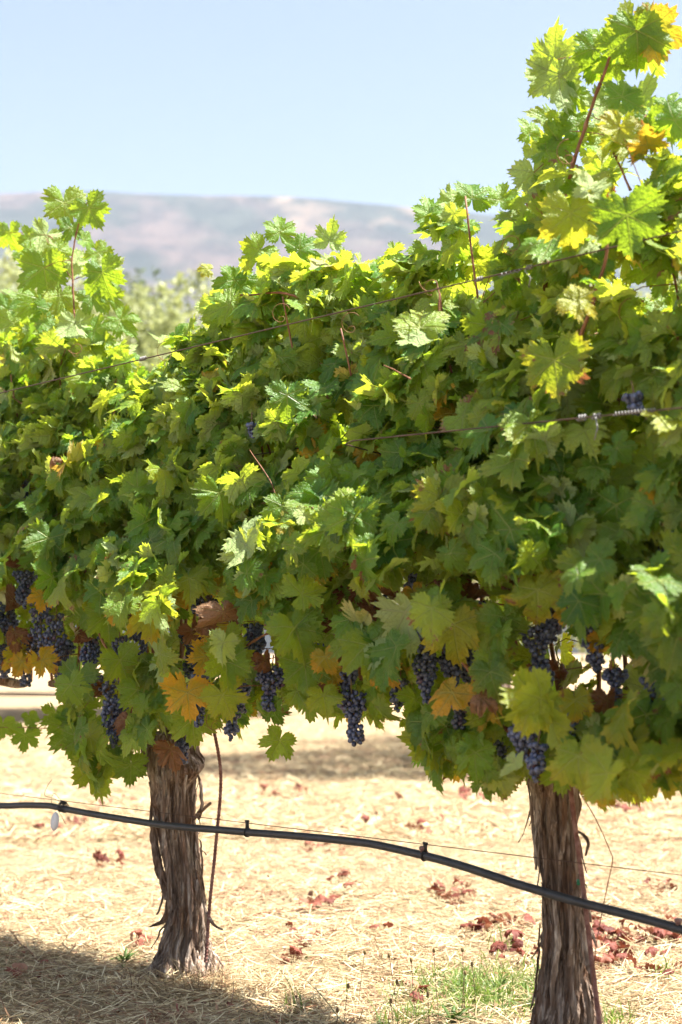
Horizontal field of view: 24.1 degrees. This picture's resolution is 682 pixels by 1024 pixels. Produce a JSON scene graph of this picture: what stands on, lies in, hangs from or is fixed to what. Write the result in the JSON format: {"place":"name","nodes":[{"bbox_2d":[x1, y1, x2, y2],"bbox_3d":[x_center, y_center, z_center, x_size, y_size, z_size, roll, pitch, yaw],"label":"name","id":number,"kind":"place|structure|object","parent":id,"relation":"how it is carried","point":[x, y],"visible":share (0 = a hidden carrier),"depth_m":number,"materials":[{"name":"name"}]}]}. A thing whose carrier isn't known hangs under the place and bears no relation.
{"place":"outdoors","nodes":[
{"label":"outdoors","id":0,"kind":"place"},
{"bbox_2d":[0,191,680,602],"bbox_3d":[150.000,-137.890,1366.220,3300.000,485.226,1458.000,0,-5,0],"label":"hill","id":1,"kind":"structure","parent":0,"point":[168,235],"depth_m":1624.98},
{"bbox_2d":[0,653,681,1023],"bbox_3d":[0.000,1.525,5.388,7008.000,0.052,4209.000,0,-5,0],"label":"ground","id":2,"kind":"structure","parent":0,"point":[14,703],"depth_m":7.79,"materials":[{"name":"soil"}]},
{"bbox_2d":[0,870,40,900],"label":"dry grass tuft","id":3,"kind":"object","parent":2,"relation":"on","point":[17,890],"visible":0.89,"depth_m":6.84,"materials":[{"name":"plant"}]},
{"bbox_2d":[0,220,66,740],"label":"grapevine","id":4,"kind":"object","parent":2,"relation":"on","point":[15,311],"visible":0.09,"depth_m":6.08,"materials":[{"name":"green plant"}]},
{"bbox_2d":[8,930,64,977],"bbox_3d":[-1.064,1.521,5.523,0.018,0.026,0.840,2,-5,-24],"label":"fallen cane","id":5,"kind":"object","parent":2,"relation":"on","point":[31,952],"visible":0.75,"depth_m":5.53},
{"bbox_2d":[29,976,93,1007],"bbox_3d":[-0.848,1.469,4.915,0.008,0.021,0.550,-1,-5,12],"label":"fallen cane","id":6,"kind":"object","parent":2,"relation":"on","point":[61,993],"visible":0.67,"depth_m":4.91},
{"bbox_2d":[0,233,146,620],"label":"olive tree","id":7,"kind":"object","parent":2,"relation":"on","point":[14,272],"visible":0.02,"depth_m":23.67,"materials":[{"name":"green plant"}]},
{"bbox_2d":[92,849,103,862],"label":"fallen leaf","id":8,"kind":"object","parent":2,"relation":"on","point":[97,855],"visible":0.99,"depth_m":7.82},
{"bbox_2d":[114,849,124,861],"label":"fallen leaf","id":9,"kind":"object","parent":2,"relation":"on","point":[121,854],"visible":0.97,"depth_m":7.90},
{"bbox_2d":[80,266,163,345],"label":"tree","id":10,"kind":"object","parent":2,"relation":"on","point":[157,271],"visible":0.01,"depth_m":40.32,"materials":[{"name":"green plant"}]},
{"bbox_2d":[109,948,144,968],"bbox_3d":[-0.726,1.500,5.383,0.124,0.052,0.110,0,-5,0],"label":"weed","id":11,"kind":"object","parent":2,"relation":"on","point":[128,956],"visible":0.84,"depth_m":5.39,"materials":[{"name":"green plant"}]},
{"bbox_2d":[130,929,142,940],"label":"fallen leaf","id":12,"kind":"object","parent":2,"relation":"on","point":[138,932],"visible":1,"depth_m":5.67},
{"bbox_2d":[135,938,144,949],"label":"fallen leaf","id":13,"kind":"object","parent":2,"relation":"on","point":[141,941],"visible":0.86,"depth_m":5.62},
{"bbox_2d":[107,961,218,1000],"bbox_3d":[-0.531,1.444,4.954,0.366,0.097,0.397,2,-5,-22],"label":"dry grass tuft","id":14,"kind":"object","parent":2,"relation":"on","point":[166,990],"visible":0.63,"depth_m":4.93,"materials":[{"name":"plant"}]},
{"bbox_2d":[0,184,371,977],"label":"grapevine","id":15,"kind":"object","parent":2,"relation":"on","point":[154,472],"visible":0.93,"depth_m":5.12,"materials":[{"name":"green plant"}]},
{"bbox_2d":[79,262,320,666],"bbox_3d":[-2.553,-0.337,27.177,7.607,7.633,7.544,0,-5,0],"label":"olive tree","id":16,"kind":"object","parent":2,"relation":"on","point":[169,322],"visible":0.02,"depth_m":25.67,"materials":[{"name":"green plant"}]},
{"bbox_2d":[143,948,291,1002],"bbox_3d":[-0.409,1.437,5.058,0.592,0.131,0.518,-3,-6,28],"label":"dry grass tuft","id":17,"kind":"object","parent":2,"relation":"on","point":[215,975],"visible":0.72,"depth_m":5.02,"materials":[{"name":"plant"}]},
{"bbox_2d":[259,784,268,790],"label":"fallen leaf","id":18,"kind":"object","parent":2,"relation":"on","point":[263,786],"visible":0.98,"depth_m":11.98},
{"bbox_2d":[218,948,327,986],"bbox_3d":[-0.212,1.464,5.142,0.389,0.087,0.442,0,-5,0],"label":"dry grass tuft","id":19,"kind":"object","parent":2,"relation":"on","point":[272,970],"visible":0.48,"depth_m":5.16,"materials":[{"name":"plant"}]},
{"bbox_2d":[277,955,291,963],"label":"fallen leaf","id":20,"kind":"object","parent":2,"relation":"on","point":[283,960],"visible":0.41,"depth_m":5.39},
{"bbox_2d":[221,902,352,920],"bbox_3d":[-0.224,1.607,6.432,0.637,0.025,0.041,4,-6,-35],"label":"fallen cane","id":21,"kind":"object","parent":2,"relation":"on","point":[288,911],"visible":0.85,"depth_m":6.45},
{"bbox_2d":[289,945,302,958],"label":"fallen leaf","id":22,"kind":"object","parent":2,"relation":"on","point":[292,948],"visible":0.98,"depth_m":5.43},
{"bbox_2d":[282,973,313,1013],"bbox_3d":[-0.116,1.405,4.675,0.131,0.118,0.109,0,-5,0],"label":"grass tuft","id":23,"kind":"object","parent":2,"relation":"on","point":[294,999],"visible":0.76,"depth_m":4.68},
{"bbox_2d":[294,782,302,792],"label":"fallen leaf","id":24,"kind":"object","parent":2,"relation":"on","point":[297,785],"visible":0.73,"depth_m":11.99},
{"bbox_2d":[295,938,311,946],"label":"fallen leaf","id":25,"kind":"object","parent":2,"relation":"on","point":[303,940],"visible":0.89,"depth_m":5.71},
{"bbox_2d":[307,890,313,900],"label":"fallen leaf","id":26,"kind":"object","parent":2,"relation":"on","point":[310,893],"visible":0.63,"depth_m":6.73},
{"bbox_2d":[308,894,325,906],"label":"fallen leaf","id":27,"kind":"object","parent":2,"relation":"on","point":[319,899],"visible":0.98,"depth_m":6.57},
{"bbox_2d":[306,980,343,1023],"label":"reed","id":28,"kind":"object","parent":2,"relation":"on","point":[326,1001],"visible":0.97,"depth_m":4.26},
{"bbox_2d":[323,897,334,905],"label":"fallen leaf","id":29,"kind":"object","parent":2,"relation":"on","point":[331,900],"visible":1,"depth_m":6.57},
{"bbox_2d":[300,906,379,914],"bbox_3d":[0.000,1.607,6.437,0.351,0.020,0.020,2,-5,-23],"label":"fallen cane","id":30,"kind":"object","parent":2,"relation":"on","point":[336,911],"visible":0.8,"depth_m":6.42,"materials":[{"name":"wood"}]},
{"bbox_2d":[0,717,681,1023],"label":"straw","id":31,"kind":"object","parent":2,"relation":"on","point":[596,835],"visible":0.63,"depth_m":6.58,"materials":[{"name":"plant"}]},
{"bbox_2d":[3,967,24,978],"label":"fallen leaf","id":32,"kind":"object","parent":31,"relation":"on","point":[14,970],"visible":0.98,"depth_m":5.11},
{"bbox_2d":[12,963,27,969],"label":"fallen leaf","id":33,"kind":"object","parent":31,"relation":"on","point":[18,965],"visible":0.98,"depth_m":5.20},
{"bbox_2d":[47,828,60,833],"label":"fallen leaf","id":34,"kind":"object","parent":31,"relation":"on","point":[51,832],"visible":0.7,"depth_m":9.09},
{"bbox_2d":[140,935,152,942],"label":"fallen leaf","id":35,"kind":"object","parent":31,"relation":"on","point":[149,937],"visible":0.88,"depth_m":5.70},
{"bbox_2d":[200,597,222,962],"bbox_3d":[-0.415,0.807,5.066,0.012,1.219,0.123,5,-7,-42],"label":"rebar stake","id":36,"kind":"object","parent":31,"relation":"on","point":[215,848],"visible":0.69,"depth_m":5.02,"materials":[{"name":"metal"}]},
{"bbox_2d":[0,693,405,705],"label":"trellis wire","id":37,"kind":"object","parent":36,"relation":"attached to","point":[98,696],"visible":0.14,"depth_m":5.87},
{"bbox_2d":[281,953,289,961],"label":"fallen leaf","id":38,"kind":"object","parent":31,"relation":"on","point":[284,957],"visible":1,"depth_m":5.38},
{"bbox_2d":[295,898,309,904],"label":"fallen leaf","id":39,"kind":"object","parent":31,"relation":"on","point":[302,900],"visible":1,"depth_m":6.56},
{"bbox_2d":[343,881,356,887],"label":"fallen leaf","id":40,"kind":"object","parent":31,"relation":"on","point":[346,883],"visible":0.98,"depth_m":6.91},
{"bbox_2d":[382,921,393,928],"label":"fallen leaf","id":41,"kind":"object","parent":31,"relation":"on","point":[388,924],"visible":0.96,"depth_m":5.98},
{"bbox_2d":[398,976,413,986],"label":"fallen leaf","id":42,"kind":"object","parent":31,"relation":"on","point":[406,982],"visible":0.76,"depth_m":5.02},
{"bbox_2d":[411,991,423,1006],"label":"fallen leaf","id":43,"kind":"object","parent":31,"relation":"on","point":[416,995],"visible":0.88,"depth_m":4.72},
{"bbox_2d":[461,889,472,896],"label":"fallen leaf","id":44,"kind":"object","parent":31,"relation":"on","point":[463,892],"visible":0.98,"depth_m":6.72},
{"bbox_2d":[468,923,483,930],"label":"fallen leaf","id":45,"kind":"object","parent":31,"relation":"on","point":[470,925],"visible":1,"depth_m":5.91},
{"bbox_2d":[472,923,484,932],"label":"fallen leaf","id":46,"kind":"object","parent":31,"relation":"on","point":[477,928],"visible":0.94,"depth_m":5.90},
{"bbox_2d":[489,945,498,956],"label":"fallen leaf","id":47,"kind":"object","parent":31,"relation":"on","point":[493,950],"visible":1,"depth_m":5.42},
{"bbox_2d":[489,912,502,923],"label":"fallen leaf","id":48,"kind":"object","parent":31,"relation":"on","point":[498,915],"visible":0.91,"depth_m":6.14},
{"bbox_2d":[516,948,526,956],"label":"fallen leaf","id":49,"kind":"object","parent":31,"relation":"on","point":[519,950],"visible":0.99,"depth_m":5.39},
{"bbox_2d":[523,913,535,924],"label":"fallen leaf","id":50,"kind":"object","parent":31,"relation":"on","point":[527,916],"visible":0.98,"depth_m":6.17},
{"bbox_2d":[558,681,601,1023],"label":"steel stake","id":51,"kind":"object","parent":31,"relation":"on","point":[584,896],"visible":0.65,"depth_m":3.92,"materials":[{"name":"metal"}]},
{"bbox_2d":[0,793,681,875],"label":"trellis wire","id":52,"kind":"object","parent":51,"relation":"attached to","point":[369,837],"visible":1,"depth_m":4.42,"materials":[{"name":"metal"}]},
{"bbox_2d":[0,802,681,934],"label":"drip hose","id":53,"kind":"object","parent":52,"relation":"hanging from","point":[422,853],"visible":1,"depth_m":4.38,"materials":[{"name":"black plastic"}]},
{"bbox_2d":[50,810,58,830],"bbox_3d":[-1.002,1.073,5.599,0.032,0.088,0.011,0,-5,0],"label":"plant tag","id":54,"kind":"object","parent":53,"relation":"hanging from","point":[54,823],"visible":1,"depth_m":5.60,"materials":[{"name":"white plastic"}]},
{"bbox_2d":[44,781,68,822],"bbox_3d":[-0.991,1.012,5.577,0.081,0.156,0.043,2,-6,-25],"label":"wire tie","id":55,"kind":"object","parent":53,"relation":"attached to","point":[62,802],"visible":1,"depth_m":5.58,"materials":[{"name":"black plastic"}]},
{"bbox_2d":[597,923,615,936],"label":"fallen leaf","id":56,"kind":"object","parent":31,"relation":"on","point":[607,928],"visible":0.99,"depth_m":5.83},
{"bbox_2d":[599,956,614,966],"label":"fallen leaf","id":57,"kind":"object","parent":31,"relation":"on","point":[604,959],"visible":0.99,"depth_m":5.22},
{"bbox_2d":[603,949,614,957],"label":"fallen leaf","id":58,"kind":"object","parent":31,"relation":"on","point":[609,952],"visible":0.75,"depth_m":5.36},
{"bbox_2d":[620,802,631,812],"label":"fallen leaf","id":59,"kind":"object","parent":31,"relation":"on","point":[625,807],"visible":0.9,"depth_m":10.22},
{"bbox_2d":[625,952,636,971],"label":"fallen leaf","id":60,"kind":"object","parent":31,"relation":"on","point":[629,956],"visible":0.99,"depth_m":5.10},
{"bbox_2d":[653,930,661,941],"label":"fallen leaf","id":61,"kind":"object","parent":31,"relation":"on","point":[658,936],"visible":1,"depth_m":5.81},
{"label":"fallen leaf","id":62,"kind":"object","parent":31,"relation":"on","visible":0},
{"bbox_2d":[643,926,653,934],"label":"fallen leaf","id":63,"kind":"object","parent":62,"relation":"on","point":[649,929],"visible":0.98,"depth_m":5.85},
{"bbox_2d":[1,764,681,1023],"bbox_3d":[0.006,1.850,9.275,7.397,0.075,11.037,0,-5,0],"label":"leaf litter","id":64,"kind":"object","parent":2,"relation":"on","point":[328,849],"visible":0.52,"depth_m":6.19,"materials":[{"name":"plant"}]},
{"bbox_2d":[338,868,349,878],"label":"fallen leaf","id":65,"kind":"object","parent":2,"relation":"on","point":[344,873],"visible":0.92,"depth_m":7.23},
{"bbox_2d":[324,747,369,755],"bbox_3d":[0.052,2.494,16.679,0.022,0.025,1.325,2,-5,-20],"label":"fallen cane","id":66,"kind":"object","parent":2,"relation":"on","point":[345,750],"visible":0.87,"depth_m":16.67,"materials":[{"name":"wood"}]},
{"bbox_2d":[358,950,365,1006],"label":"seed stalk","id":67,"kind":"object","parent":2,"relation":"on","point":[364,952],"visible":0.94,"depth_m":4.70,"materials":[{"name":"plant"}]},
{"bbox_2d":[361,813,369,823],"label":"fallen leaf","id":68,"kind":"object","parent":2,"relation":"on","point":[365,818],"visible":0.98,"depth_m":9.58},
{"bbox_2d":[362,993,407,1023],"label":"grass tuft","id":69,"kind":"object","parent":2,"relation":"on","point":[385,1016],"visible":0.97,"depth_m":4.45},
{"bbox_2d":[387,953,396,1017],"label":"seed stalk","id":70,"kind":"object","parent":2,"relation":"on","point":[388,955],"visible":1,"depth_m":4.49,"materials":[{"name":"plant"}]},
{"bbox_2d":[374,993,441,1023],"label":"grass tuft","id":71,"kind":"object","parent":2,"relation":"on","point":[413,1009],"visible":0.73,"depth_m":4.55,"materials":[{"name":"plant"}]},
{"bbox_2d":[410,957,416,1022],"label":"seed stalk","id":72,"kind":"object","parent":2,"relation":"on","point":[411,959],"visible":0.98,"depth_m":4.47,"materials":[{"name":"plant"}]},
{"bbox_2d":[426,881,440,890],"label":"fallen leaf","id":73,"kind":"object","parent":2,"relation":"on","point":[435,887],"visible":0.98,"depth_m":6.81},
{"bbox_2d":[432,948,438,1019],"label":"seed stalk","id":74,"kind":"object","parent":2,"relation":"on","point":[433,950],"visible":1,"depth_m":4.46,"materials":[{"name":"plant"}]},
{"bbox_2d":[190,0,681,1023],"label":"grapevine","id":75,"kind":"object","parent":2,"relation":"on","point":[550,530],"visible":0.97,"depth_m":3.90,"materials":[{"name":"green plant"}]},
{"bbox_2d":[0,230,681,392],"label":"trellis wire","id":76,"kind":"object","parent":75,"relation":"attached to","point":[477,279],"visible":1,"depth_m":4.08,"materials":[{"name":"metal"}]},
{"bbox_2d":[29,392,666,488],"bbox_3d":[-0.594,-0.137,5.150,0.003,0.033,5.800,5,-7,-42],"label":"trellis wire","id":77,"kind":"object","parent":75,"relation":"attached to","point":[344,441],"visible":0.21,"depth_m":4.64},
{"bbox_2d":[30,407,681,491],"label":"trellis wire","id":78,"kind":"object","parent":75,"relation":"attached to","point":[584,417],"visible":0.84,"depth_m":3.53,"materials":[{"name":"metal"}]},
{"bbox_2d":[279,249,610,687],"bbox_3d":[1.356,-0.092,15.089,4.977,5.052,4.948,0,-5,0],"label":"olive tree","id":79,"kind":"object","parent":2,"relation":"on","point":[581,649],"depth_m":14.68,"materials":[{"name":"green plant"}]},
{"bbox_2d":[440,890,452,902],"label":"fallen leaf","id":80,"kind":"object","parent":2,"relation":"on","point":[447,895],"visible":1,"depth_m":6.61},
{"bbox_2d":[409,873,487,896],"bbox_3d":[0.499,1.606,6.925,0.398,0.096,0.402,-3,-6,31],"label":"dry grass tuft","id":81,"kind":"object","parent":2,"relation":"on","point":[445,882],"visible":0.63,"depth_m":7.02,"materials":[{"name":"plant"}]},
{"bbox_2d":[429,1004,480,1023],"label":"weed","id":82,"kind":"object","parent":2,"relation":"on","point":[458,1014],"visible":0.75,"depth_m":4.52,"materials":[{"name":"green plant"}]},
{"bbox_2d":[461,947,463,1014],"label":"seed stalk","id":83,"kind":"object","parent":2,"relation":"on","point":[462,949],"visible":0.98,"depth_m":4.57,"materials":[{"name":"plant"}]},
{"bbox_2d":[470,962,475,1023],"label":"seed stalk","id":84,"kind":"object","parent":2,"relation":"on","point":[471,963],"visible":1,"depth_m":4.36,"materials":[{"name":"plant"}]},
{"bbox_2d":[468,889,479,898],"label":"fallen leaf","id":85,"kind":"object","parent":2,"relation":"on","point":[473,894],"visible":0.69,"depth_m":6.82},
{"bbox_2d":[346,943,619,1023],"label":"grass","id":86,"kind":"structure","parent":2,"relation":"on","point":[489,988],"depth_m":4.87,"materials":[{"name":"plant"}]},
{"label":"fallen leaf","id":87,"kind":"object","parent":86,"relation":"on","visible":0},
{"bbox_2d":[404,977,419,991],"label":"fallen leaf","id":88,"kind":"object","parent":87,"relation":"on","point":[414,982],"visible":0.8,"depth_m":4.86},
{"bbox_2d":[490,941,503,952],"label":"fallen leaf","id":89,"kind":"object","parent":2,"relation":"on","point":[496,943],"visible":0.96,"depth_m":5.43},
{"bbox_2d":[495,917,509,928],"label":"fallen leaf","id":90,"kind":"object","parent":2,"relation":"on","point":[501,920],"visible":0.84,"depth_m":6.07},
{"bbox_2d":[485,924,535,952],"bbox_3d":[0.602,1.506,5.672,0.183,0.093,0.158,4,-6,-39],"label":"grass tuft","id":91,"kind":"object","parent":2,"relation":"on","point":[505,938],"visible":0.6,"depth_m":5.65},
{"bbox_2d":[512,939,522,947],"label":"fallen leaf","id":92,"kind":"object","parent":2,"relation":"on","point":[519,943],"visible":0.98,"depth_m":5.54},
{"bbox_2d":[514,921,526,930],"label":"fallen leaf","id":93,"kind":"object","parent":2,"relation":"on","point":[520,925],"visible":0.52,"depth_m":6.11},
{"bbox_2d":[592,939,600,948],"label":"fallen leaf","id":94,"kind":"object","parent":2,"relation":"on","point":[598,943],"visible":0.27,"depth_m":5.50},
{"bbox_2d":[592,919,606,932],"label":"fallen leaf","id":95,"kind":"object","parent":2,"relation":"on","point":[596,925],"visible":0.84,"depth_m":5.87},
{"bbox_2d":[522,265,681,665],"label":"olive tree","id":96,"kind":"object","parent":2,"relation":"on","point":[640,293],"depth_m":18.02,"materials":[{"name":"green plant"}]},
{"bbox_2d":[604,939,618,951],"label":"fallen leaf","id":97,"kind":"object","parent":2,"relation":"on","point":[608,942],"visible":0.72,"depth_m":5.55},
{"bbox_2d":[597,983,645,1023],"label":"grass tuft","id":98,"kind":"object","parent":2,"relation":"on","point":[615,1016],"visible":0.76,"depth_m":4.51,"materials":[{"name":"plant"}]},
{"bbox_2d":[617,940,629,952],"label":"fallen leaf","id":99,"kind":"object","parent":2,"relation":"on","point":[622,945],"visible":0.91,"depth_m":5.55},
{"bbox_2d":[617,930,632,942],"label":"fallen leaf","id":100,"kind":"object","parent":2,"relation":"on","point":[625,937],"visible":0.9,"depth_m":5.78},
{"bbox_2d":[623,946,635,954],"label":"fallen leaf","id":101,"kind":"object","parent":2,"relation":"on","point":[626,950],"visible":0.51,"depth_m":5.55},
{"bbox_2d":[631,930,647,940],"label":"fallen leaf","id":102,"kind":"object","parent":2,"relation":"on","point":[637,933],"visible":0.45,"depth_m":5.90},
{"bbox_2d":[644,946,659,958],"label":"fallen leaf","id":103,"kind":"object","parent":2,"relation":"on","point":[652,949],"visible":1,"depth_m":5.39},
{"bbox_2d":[644,962,661,977],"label":"fallen leaf","id":104,"kind":"object","parent":2,"relation":"on","point":[649,966],"visible":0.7,"depth_m":5.17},
{"bbox_2d":[651,928,667,937],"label":"fallen leaf","id":105,"kind":"object","parent":2,"relation":"on","point":[663,932],"visible":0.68,"depth_m":5.85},
{"bbox_2d":[651,950,681,979],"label":"grass tuft","id":106,"kind":"object","parent":2,"relation":"on","point":[666,966],"visible":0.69,"depth_m":5.14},
{"bbox_2d":[661,969,674,975],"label":"fallen leaf","id":107,"kind":"object","parent":2,"relation":"on","point":[668,971],"visible":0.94,"depth_m":5.05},
{"bbox_2d":[667,883,677,891],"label":"fallen leaf","id":108,"kind":"object","parent":2,"relation":"on","point":[671,887],"visible":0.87,"depth_m":6.93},
{"label":"fallen leaf","id":109,"kind":"object","parent":2,"relation":"on","visible":0},
{"bbox_2d":[616,953,626,961],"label":"fallen leaf","id":110,"kind":"object","parent":109,"relation":"on","point":[622,955],"visible":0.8,"depth_m":5.29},
{"label":"fallen leaf","id":111,"kind":"object","parent":2,"relation":"on","visible":0},
{"bbox_2d":[474,916,490,923],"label":"fallen leaf","id":112,"kind":"object","parent":111,"relation":"on","point":[482,918],"visible":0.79,"depth_m":6.08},
{"bbox_2d":[0,0,681,652],"label":"sky","id":113,"kind":"structure","parent":0,"point":[382,102],"materials":[{"name":"blue"}]},
{"bbox_2d":[579,792,612,994],"bbox_3d":[0.617,0.921,3.855,0.002,0.481,0.100,5,-7,-42],"label":"dead stem","id":114,"kind":"object","parent":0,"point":[605,893],"visible":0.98,"depth_m":3.85,"materials":[{"name":"wood"}]},
{"label":"fallen leaf","id":115,"kind":"object","parent":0,"visible":0},
{"bbox_2d":[415,818,428,827],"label":"fallen leaf","id":116,"kind":"object","parent":115,"relation":"on","point":[420,820],"visible":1,"depth_m":9.20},
{"label":"fallen leaf","id":117,"kind":"object","parent":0,"visible":0},
{"bbox_2d":[504,929,525,938],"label":"fallen leaf","id":118,"kind":"object","parent":117,"relation":"on","point":[516,933],"visible":0.98,"depth_m":5.63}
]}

